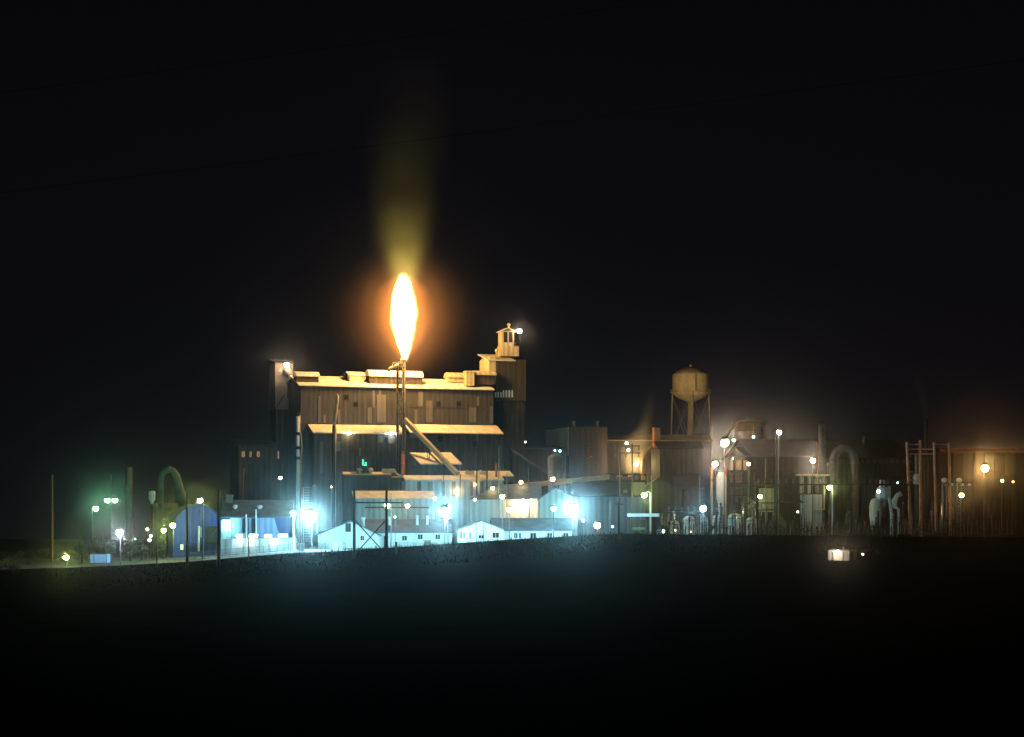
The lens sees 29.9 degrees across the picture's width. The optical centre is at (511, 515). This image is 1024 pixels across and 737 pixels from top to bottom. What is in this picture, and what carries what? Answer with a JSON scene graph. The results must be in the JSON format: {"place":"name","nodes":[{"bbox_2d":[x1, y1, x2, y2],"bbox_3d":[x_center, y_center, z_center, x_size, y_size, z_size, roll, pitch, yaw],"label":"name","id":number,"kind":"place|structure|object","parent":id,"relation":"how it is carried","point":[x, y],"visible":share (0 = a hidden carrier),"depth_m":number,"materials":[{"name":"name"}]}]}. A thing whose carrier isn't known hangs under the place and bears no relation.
{"place":"outdoors","nodes":[
{"label":"outdoors","id":0,"kind":"place"},
{"bbox_2d":[179,550,343,561],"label":"service path","id":1,"kind":"structure","parent":0,"point":[240,555],"depth_m":512.42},
{"bbox_2d":[0,530,914,569],"bbox_3d":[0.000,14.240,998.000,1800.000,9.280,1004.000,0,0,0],"label":"yard ground","id":2,"kind":"structure","parent":0,"point":[11,546],"depth_m":667.20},
{"bbox_2d":[51,474,52,561],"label":"utility pole","id":3,"kind":"object","parent":2,"relation":"on","point":[51,517],"visible":0.87,"depth_m":559.73,"materials":[{"name":"brown wood"}]},
{"bbox_2d":[75,536,90,563],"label":"tree","id":4,"kind":"object","parent":2,"relation":"on","point":[81,546],"visible":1,"depth_m":529.85,"materials":[{"name":"green plant"}]},
{"bbox_2d":[90,534,105,553],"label":"tree","id":5,"kind":"object","parent":2,"relation":"on","point":[96,543],"visible":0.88,"depth_m":536.00,"materials":[{"name":"green plant"}]},
{"bbox_2d":[90,554,109,562],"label":"storage container","id":6,"kind":"object","parent":2,"relation":"on","point":[99,558],"visible":1,"depth_m":500.04,"materials":[{"name":"metal"}]},
{"bbox_2d":[105,540,116,562],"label":"tree","id":7,"kind":"object","parent":2,"relation":"on","point":[110,548],"visible":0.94,"depth_m":527.59,"materials":[{"name":"green plant"}]},
{"bbox_2d":[125,467,132,555],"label":"thin chimney","id":8,"kind":"object","parent":2,"relation":"on","point":[129,504],"visible":0.86,"depth_m":639.11,"materials":[{"name":"green paint"}]},
{"bbox_2d":[122,535,138,560],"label":"tree","id":9,"kind":"object","parent":2,"relation":"on","point":[132,544],"visible":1,"depth_m":531.37,"materials":[{"name":"green plant"}]},
{"bbox_2d":[139,540,148,559],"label":"tree","id":10,"kind":"object","parent":2,"relation":"on","point":[143,548],"visible":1,"depth_m":539.75,"materials":[{"name":"green plant"}]},
{"bbox_2d":[149,491,154,555],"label":"cyclone","id":11,"kind":"object","parent":2,"relation":"on","point":[151,497],"visible":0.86,"depth_m":599.78,"materials":[{"name":"white paint"}]},
{"bbox_2d":[155,533,165,558],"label":"tree","id":12,"kind":"object","parent":2,"relation":"on","point":[161,545],"visible":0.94,"depth_m":544.58,"materials":[{"name":"green plant"}]},
{"bbox_2d":[158,510,172,555],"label":"tree","id":13,"kind":"object","parent":2,"relation":"on","point":[165,523],"visible":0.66,"depth_m":580.07,"materials":[{"name":"green plant"}]},
{"bbox_2d":[153,466,190,555],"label":"bent duct","id":14,"kind":"object","parent":2,"relation":"on","point":[161,508],"visible":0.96,"depth_m":609.72,"materials":[{"name":"metal"}]},
{"bbox_2d":[168,504,220,556],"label":"blue shed","id":15,"kind":"structure","parent":2,"relation":"on","point":[178,517],"depth_m":555.92,"materials":[{"name":"metal"}]},
{"bbox_2d":[205,526,216,543],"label":"door","id":16,"kind":"structure","parent":15,"relation":"in","point":[210,531],"depth_m":556.54,"materials":[{"name":"metal"}]},
{"bbox_2d":[202,511,203,557],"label":"utility pole","id":17,"kind":"object","parent":2,"relation":"on","point":[202,535],"visible":0.87,"depth_m":519.87,"materials":[{"name":"brown wood"}]},
{"bbox_2d":[230,439,278,499],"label":"switch house","id":18,"kind":"structure","parent":2,"relation":"on","point":[255,460],"depth_m":640.34,"materials":[{"name":"metal"}]},
{"bbox_2d":[255,509,256,552],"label":"mast","id":19,"kind":"object","parent":2,"relation":"on","point":[255,529],"visible":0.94,"depth_m":539.93,"materials":[{"name":"metal"}]},
{"bbox_2d":[168,543,345,560],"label":"yard fence","id":20,"kind":"object","parent":2,"relation":"on","point":[256,550],"visible":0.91,"depth_m":508.97,"materials":[{"name":"metal"}]},
{"bbox_2d":[220,495,294,538],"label":"blue warehouse","id":21,"kind":"structure","parent":2,"relation":"on","point":[274,518],"depth_m":560.64,"materials":[{"name":"metal"}]},
{"bbox_2d":[221,534,297,554],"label":"loading block","id":22,"kind":"structure","parent":2,"relation":"on","point":[238,541],"depth_m":545.96,"materials":[{"name":"concrete"}]},
{"bbox_2d":[269,360,292,499],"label":"elevator tower","id":23,"kind":"structure","parent":2,"relation":"on","point":[280,372],"depth_m":654.94,"materials":[{"name":"metal"}]},
{"bbox_2d":[291,509,295,550],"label":"street lamp","id":24,"kind":"object","parent":2,"relation":"on","point":[293,512],"visible":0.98,"depth_m":529.78,"materials":[{"name":"metal"}]},
{"bbox_2d":[295,413,301,542],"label":"standpipe","id":25,"kind":"object","parent":2,"relation":"on","point":[298,477],"visible":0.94,"depth_m":627.56,"materials":[{"name":"metal"}]},
{"bbox_2d":[303,484,317,545],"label":"silo","id":26,"kind":"object","parent":2,"relation":"on","point":[315,507],"visible":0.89,"depth_m":599.27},
{"bbox_2d":[305,509,316,542],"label":"floodlight","id":27,"kind":"object","parent":2,"relation":"on","point":[310,516],"visible":0.97,"depth_m":522.91,"materials":[{"name":"metal"}]},
{"bbox_2d":[332,394,338,526],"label":"flue pipe","id":28,"kind":"object","parent":2,"relation":"on","point":[334,428],"visible":0.88,"depth_m":631.54,"materials":[{"name":"metal"}]},
{"bbox_2d":[342,456,404,522],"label":"boiler house","id":29,"kind":"structure","parent":2,"relation":"on","point":[363,477],"depth_m":625.12,"materials":[{"name":"metal"}]},
{"bbox_2d":[316,515,453,547],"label":"white house","id":30,"kind":"structure","parent":2,"relation":"on","point":[417,531],"depth_m":560.84,"materials":[{"name":"metal"}]},
{"bbox_2d":[352,491,434,524],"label":"pump house","id":31,"kind":"structure","parent":2,"relation":"on","point":[420,504],"depth_m":597.21,"materials":[{"name":"metal"}]},
{"bbox_2d":[286,370,503,545],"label":"process building","id":32,"kind":"structure","parent":2,"relation":"on","point":[452,412],"depth_m":647.07,"materials":[{"name":"metal"}]},
{"bbox_2d":[387,359,405,480],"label":"flare stack","id":33,"kind":"object","parent":2,"relation":"on","point":[403,393],"visible":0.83,"depth_m":639.53,"materials":[{"name":"metal"}]},
{"bbox_2d":[401,451,404,480],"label":"exhaust pipe","id":34,"kind":"object","parent":2,"relation":"on","point":[402,462],"visible":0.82,"depth_m":636.91,"materials":[{"name":"metal"}]},
{"bbox_2d":[403,417,460,474],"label":"inclined conveyor","id":35,"kind":"object","parent":2,"relation":"on","point":[431,447],"visible":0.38,"depth_m":626.16,"materials":[{"name":"metal"}]},
{"bbox_2d":[410,452,461,474],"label":"screening shed","id":36,"kind":"structure","parent":2,"relation":"on","point":[430,466],"depth_m":625.73,"materials":[{"name":"metal"}]},
{"bbox_2d":[439,504,449,543],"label":"floodlight","id":37,"kind":"object","parent":2,"relation":"on","point":[444,511],"visible":0.97,"depth_m":533.24,"materials":[{"name":"metal"}]},
{"bbox_2d":[402,470,513,542],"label":"long annex","id":38,"kind":"object","parent":2,"relation":"on","point":[456,492],"visible":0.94,"depth_m":612.59,"materials":[{"name":"metal"}]},
{"bbox_2d":[486,440,487,490],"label":"mast","id":39,"kind":"object","parent":2,"relation":"on","point":[486,465],"visible":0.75,"depth_m":597.91,"materials":[{"name":"metal"}]},
{"bbox_2d":[477,323,525,483],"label":"headhouse tower","id":40,"kind":"structure","parent":2,"relation":"on","point":[509,394],"depth_m":669.51,"materials":[{"name":"metal"}]},
{"bbox_2d":[470,484,541,522],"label":"cream shed","id":41,"kind":"structure","parent":2,"relation":"on","point":[522,501],"depth_m":585.42,"materials":[{"name":"metal"}]},
{"bbox_2d":[530,498,537,517],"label":"door","id":42,"kind":"structure","parent":41,"relation":"in","point":[533,501],"depth_m":584.10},
{"bbox_2d":[455,518,573,542],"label":"white office","id":43,"kind":"structure","parent":2,"relation":"on","point":[493,529],"depth_m":552.98,"materials":[{"name":"paint"}]},
{"bbox_2d":[511,448,547,482],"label":"conveyor","id":44,"kind":"object","parent":2,"relation":"on","point":[529,461],"visible":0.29,"depth_m":654.50,"materials":[{"name":"metal"}]},
{"bbox_2d":[509,441,566,495],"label":"crusher house","id":45,"kind":"structure","parent":2,"relation":"on","point":[538,455],"depth_m":670.55,"materials":[{"name":"metal"}]},
{"bbox_2d":[548,454,562,491],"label":"round silo","id":46,"kind":"object","parent":2,"relation":"on","point":[555,465],"visible":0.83,"depth_m":638.06,"materials":[{"name":"metal"}]},
{"bbox_2d":[537,487,579,535],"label":"gabled shed","id":47,"kind":"structure","parent":2,"relation":"on","point":[559,499],"depth_m":582.00,"materials":[{"name":"metal"}]},
{"bbox_2d":[519,474,608,488],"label":"pipe bridge","id":48,"kind":"structure","parent":2,"relation":"on","point":[578,479],"depth_m":608.40,"materials":[{"name":"metal"}]},
{"bbox_2d":[567,501,578,535],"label":"floodlight","id":49,"kind":"object","parent":2,"relation":"on","point":[573,508],"visible":0.96,"depth_m":531.23,"materials":[{"name":"metal"}]},
{"bbox_2d":[545,421,607,494],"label":"ore bin building","id":50,"kind":"structure","parent":2,"relation":"on","point":[586,450],"depth_m":690.38,"materials":[{"name":"grey metal"}]},
{"bbox_2d":[572,482,646,535],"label":"long shed","id":51,"kind":"structure","parent":2,"relation":"on","point":[595,498],"depth_m":590.00,"materials":[{"name":"metal"}]},
{"bbox_2d":[605,473,647,484],"bbox_3d":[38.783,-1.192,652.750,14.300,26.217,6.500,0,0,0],"label":"railing","id":52,"kind":"object","parent":2,"relation":"on","point":[630,475],"visible":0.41,"depth_m":649.75,"materials":[{"name":"metal"}]},
{"bbox_2d":[614,443,639,533],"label":"power line tower","id":53,"kind":"structure","parent":2,"relation":"on","point":[625,453],"depth_m":559.84,"materials":[{"name":"brown wood"}]},
{"bbox_2d":[627,513,658,533],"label":"canopy","id":54,"kind":"object","parent":2,"relation":"on","point":[640,526],"visible":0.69,"depth_m":550.90,"materials":[{"name":"metal"}]},
{"bbox_2d":[642,491,650,533],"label":"street lamp","id":55,"kind":"object","parent":2,"relation":"on","point":[644,494],"visible":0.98,"depth_m":559.79,"materials":[{"name":"metal"}]},
{"bbox_2d":[641,446,653,483],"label":"curved duct","id":56,"kind":"object","parent":2,"relation":"on","point":[645,464],"visible":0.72,"depth_m":689.81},
{"bbox_2d":[652,427,659,448],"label":"square chimney","id":57,"kind":"object","parent":2,"relation":"on","point":[655,434],"visible":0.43,"depth_m":705.00,"materials":[{"name":"metal"}]},
{"bbox_2d":[607,435,712,533],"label":"furnace hall","id":58,"kind":"structure","parent":2,"relation":"on","point":[644,442],"depth_m":719.58,"materials":[{"name":"metal"}]},
{"bbox_2d":[645,475,703,533],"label":"grey gable shed","id":59,"kind":"structure","parent":2,"relation":"on","point":[683,491],"depth_m":610.00,"materials":[{"name":"metal"}]},
{"bbox_2d":[651,441,704,514],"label":"dark block","id":60,"kind":"structure","parent":2,"relation":"on","point":[669,459],"depth_m":650.38,"materials":[{"name":"metal"}]},
{"bbox_2d":[664,507,704,533],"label":"substation gantry","id":61,"kind":"object","parent":2,"relation":"on","point":[681,510],"visible":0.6,"depth_m":559.83,"materials":[{"name":"metal"}]},
{"bbox_2d":[684,513,694,534],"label":"storage tank","id":62,"kind":"object","parent":2,"relation":"on","point":[692,519],"visible":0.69,"depth_m":580.61,"materials":[{"name":"metal"}]},
{"bbox_2d":[670,365,710,436],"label":"water tower","id":63,"kind":"structure","parent":2,"relation":"on","point":[690,384],"depth_m":784.90,"materials":[{"name":"metal"}]},
{"bbox_2d":[710,465,714,522],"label":"floodlight","id":64,"kind":"object","parent":2,"relation":"on","point":[712,469],"visible":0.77,"depth_m":611.62,"materials":[{"name":"metal"}]},
{"bbox_2d":[712,512,722,533],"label":"storage tank","id":65,"kind":"object","parent":2,"relation":"on","point":[713,519],"visible":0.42,"depth_m":580.77,"materials":[{"name":"metal"}]},
{"bbox_2d":[715,466,726,533],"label":"vessel","id":66,"kind":"object","parent":2,"relation":"on","point":[719,487],"visible":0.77,"depth_m":608.84,"materials":[{"name":"white paint"}]},
{"bbox_2d":[721,437,728,532],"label":"floodlight","id":67,"kind":"object","parent":2,"relation":"on","point":[724,442],"visible":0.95,"depth_m":599.89,"materials":[{"name":"metal"}]},
{"bbox_2d":[727,511,740,534],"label":"storage tank","id":68,"kind":"object","parent":2,"relation":"on","point":[738,518],"visible":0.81,"depth_m":580.36,"materials":[{"name":"metal"}]},
{"bbox_2d":[727,456,754,514],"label":"pipe rack","id":69,"kind":"object","parent":2,"relation":"on","point":[740,491],"visible":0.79,"depth_m":616.24,"materials":[{"name":"metal"}]},
{"bbox_2d":[732,497,754,534],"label":"substation gantry","id":70,"kind":"object","parent":2,"relation":"on","point":[737,502],"visible":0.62,"depth_m":579.91,"materials":[{"name":"metal"}]},
{"bbox_2d":[728,419,765,442],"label":"round tank","id":71,"kind":"object","parent":2,"relation":"on","point":[745,429],"visible":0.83,"depth_m":734.74,"materials":[{"name":"metal"}]},
{"bbox_2d":[756,427,762,438],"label":"short chimney","id":72,"kind":"object","parent":2,"relation":"on","point":[759,432],"visible":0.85,"depth_m":713.95,"materials":[{"name":"metal"}]},
{"bbox_2d":[754,479,774,533],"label":"substation gantry","id":73,"kind":"object","parent":2,"relation":"on","point":[756,509],"visible":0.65,"depth_m":599.89,"materials":[{"name":"metal"}]},
{"bbox_2d":[722,439,829,534],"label":"casting hall","id":74,"kind":"structure","parent":2,"relation":"on","point":[795,456],"depth_m":659.90,"materials":[{"name":"metal"}]},
{"bbox_2d":[759,488,773,511],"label":"lit window","id":75,"kind":"structure","parent":74,"relation":"in","point":[769,491],"depth_m":657.53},
{"bbox_2d":[775,436,777,533],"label":"lamp mast","id":76,"kind":"object","parent":2,"relation":"on","point":[776,510],"visible":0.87,"depth_m":599.68,"materials":[{"name":"metal"}]},
{"bbox_2d":[777,429,780,522],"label":"floodlight","id":77,"kind":"object","parent":2,"relation":"on","point":[778,431],"visible":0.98,"depth_m":597.81,"materials":[{"name":"metal"}]},
{"bbox_2d":[774,479,804,534],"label":"substation gantry","id":78,"kind":"object","parent":2,"relation":"on","point":[776,485],"visible":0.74,"depth_m":589.90,"materials":[{"name":"metal"}]},
{"bbox_2d":[795,474,829,535],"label":"control cabin","id":79,"kind":"object","parent":2,"relation":"on","point":[817,505],"visible":0.74,"depth_m":614.97,"materials":[{"name":"metal"}]},
{"bbox_2d":[811,457,815,535],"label":"floodlight","id":80,"kind":"object","parent":2,"relation":"on","point":[813,459],"visible":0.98,"depth_m":605.87,"materials":[{"name":"metal"}]},
{"bbox_2d":[817,423,825,535],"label":"round chimney","id":81,"kind":"object","parent":2,"relation":"on","point":[821,455],"visible":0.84,"depth_m":638.93,"materials":[{"name":"metal"}]},
{"bbox_2d":[804,479,849,535],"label":"substation gantry","id":82,"kind":"object","parent":2,"relation":"on","point":[836,484],"visible":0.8,"depth_m":593.91,"materials":[{"name":"metal"}]},
{"bbox_2d":[828,445,859,535],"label":"arched duct","id":83,"kind":"object","parent":2,"relation":"on","point":[838,451],"visible":0.82,"depth_m":628.80,"materials":[{"name":"metal"}]},
{"bbox_2d":[826,436,913,535],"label":"rolling hall","id":84,"kind":"structure","parent":2,"relation":"on","point":[885,460],"depth_m":690.69,"materials":[{"name":"metal"}]},
{"bbox_2d":[848,479,909,535],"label":"substation gantry","id":85,"kind":"object","parent":2,"relation":"on","point":[864,484],"visible":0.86,"depth_m":585.91,"materials":[{"name":"metal"}]},
{"bbox_2d":[869,480,901,535],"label":"white dust collector","id":86,"kind":"object","parent":2,"relation":"on","point":[884,494],"visible":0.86,"depth_m":586.57,"materials":[{"name":"paint"}]},
{"bbox_2d":[897,518,910,536],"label":"transformer","id":87,"kind":"object","parent":2,"relation":"on","point":[902,534],"visible":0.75,"depth_m":521.92,"materials":[{"name":"metal"}]},
{"bbox_2d":[913,455,918,535],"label":"utility pole","id":88,"kind":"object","parent":2,"relation":"on","point":[916,479],"depth_m":629.28,"materials":[{"name":"wood"}]},
{"bbox_2d":[921,419,931,535],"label":"dark column","id":89,"kind":"structure","parent":2,"relation":"on","point":[926,484],"depth_m":623.83,"materials":[{"name":"metal"}]},
{"bbox_2d":[906,440,951,535],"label":"steel gantry","id":90,"kind":"object","parent":2,"relation":"on","point":[920,479],"visible":0.88,"depth_m":600.85,"materials":[{"name":"metal"}]},
{"bbox_2d":[934,515,947,536],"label":"transformer","id":91,"kind":"object","parent":2,"relation":"on","point":[944,534],"visible":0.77,"depth_m":528.44,"materials":[{"name":"metal"}]},
{"bbox_2d":[941,478,946,532],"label":"busbar stand","id":92,"kind":"object","parent":2,"relation":"on","point":[943,480],"visible":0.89,"depth_m":584.74,"materials":[{"name":"white paint"}]},
{"bbox_2d":[942,483,970,485],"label":"busbar","id":93,"kind":"object","parent":92,"relation":"attached to","point":[956,484],"visible":1,"depth_m":583.55,"materials":[{"name":"white paint"}]},
{"bbox_2d":[956,478,961,534],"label":"busbar stand","id":94,"kind":"object","parent":2,"relation":"on","point":[958,480],"visible":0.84,"depth_m":584.77,"materials":[{"name":"white paint"}]},
{"bbox_2d":[929,448,1023,536],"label":"red hall","id":95,"kind":"structure","parent":2,"relation":"on","point":[1007,465],"depth_m":699.85,"materials":[{"name":"paint"}]},
{"bbox_2d":[981,463,988,533],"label":"floodlight","id":96,"kind":"object","parent":2,"relation":"on","point":[984,468],"visible":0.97,"depth_m":609.88,"materials":[{"name":"metal"}]},
{"bbox_2d":[0,530,1023,736],"bbox_3d":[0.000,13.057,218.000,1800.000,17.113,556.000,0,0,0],"label":"field","id":97,"kind":"structure","parent":0,"point":[755,641],"depth_m":211.53,"materials":[{"name":"plant"}]},
{"bbox_2d":[0,563,20,573],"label":"bush","id":98,"kind":"object","parent":97,"relation":"on","point":[12,568],"visible":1,"depth_m":470.03,"materials":[{"name":"green plant"}]},
{"bbox_2d":[186,493,188,566],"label":"utility pole","id":99,"kind":"object","parent":97,"relation":"on","point":[187,544],"visible":0.87,"depth_m":467.74,"materials":[{"name":"brown wood"}]},
{"bbox_2d":[217,489,220,566],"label":"utility pole","id":100,"kind":"object","parent":97,"relation":"on","point":[218,528],"visible":0.87,"depth_m":465.67,"materials":[{"name":"brown wood"}]},
{"bbox_2d":[337,489,402,558],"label":"crossed pole frame","id":101,"kind":"object","parent":97,"relation":"on","point":[386,502],"visible":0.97,"depth_m":457.76,"materials":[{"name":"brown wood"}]},
{"bbox_2d":[614,502,622,538],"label":"utility pole","id":102,"kind":"object","parent":97,"relation":"on","point":[618,504],"visible":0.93,"depth_m":461.79,"materials":[{"name":"brown wood"}]},
{"bbox_2d":[663,517,689,534],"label":"bush","id":103,"kind":"object","parent":97,"relation":"on","point":[673,522],"visible":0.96,"depth_m":481.77,"materials":[{"name":"green plant"}]},
{"bbox_2d":[701,522,732,534],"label":"bush","id":104,"kind":"object","parent":97,"relation":"on","point":[716,528],"visible":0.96,"depth_m":483.21,"materials":[{"name":"green plant"}]},
{"bbox_2d":[758,517,789,534],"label":"bush","id":105,"kind":"object","parent":97,"relation":"on","point":[772,530],"visible":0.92,"depth_m":482.49,"materials":[{"name":"green plant"}]},
{"bbox_2d":[792,513,812,535],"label":"bush","id":106,"kind":"object","parent":97,"relation":"on","point":[799,531],"visible":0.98,"depth_m":482.87,"materials":[{"name":"green plant"}]},
{"bbox_2d":[828,549,855,560],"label":"field hut","id":107,"kind":"object","parent":97,"relation":"on","point":[842,554],"visible":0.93,"depth_m":430.00,"materials":[{"name":"concrete"}]},
{"bbox_2d":[943,518,962,536],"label":"bush","id":108,"kind":"object","parent":97,"relation":"on","point":[955,527],"visible":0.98,"depth_m":482.19,"materials":[{"name":"green plant"}]},
{"bbox_2d":[0,0,1023,538],"label":"sky","id":109,"kind":"structure","parent":0,"point":[849,258],"materials":[{"name":"black"}]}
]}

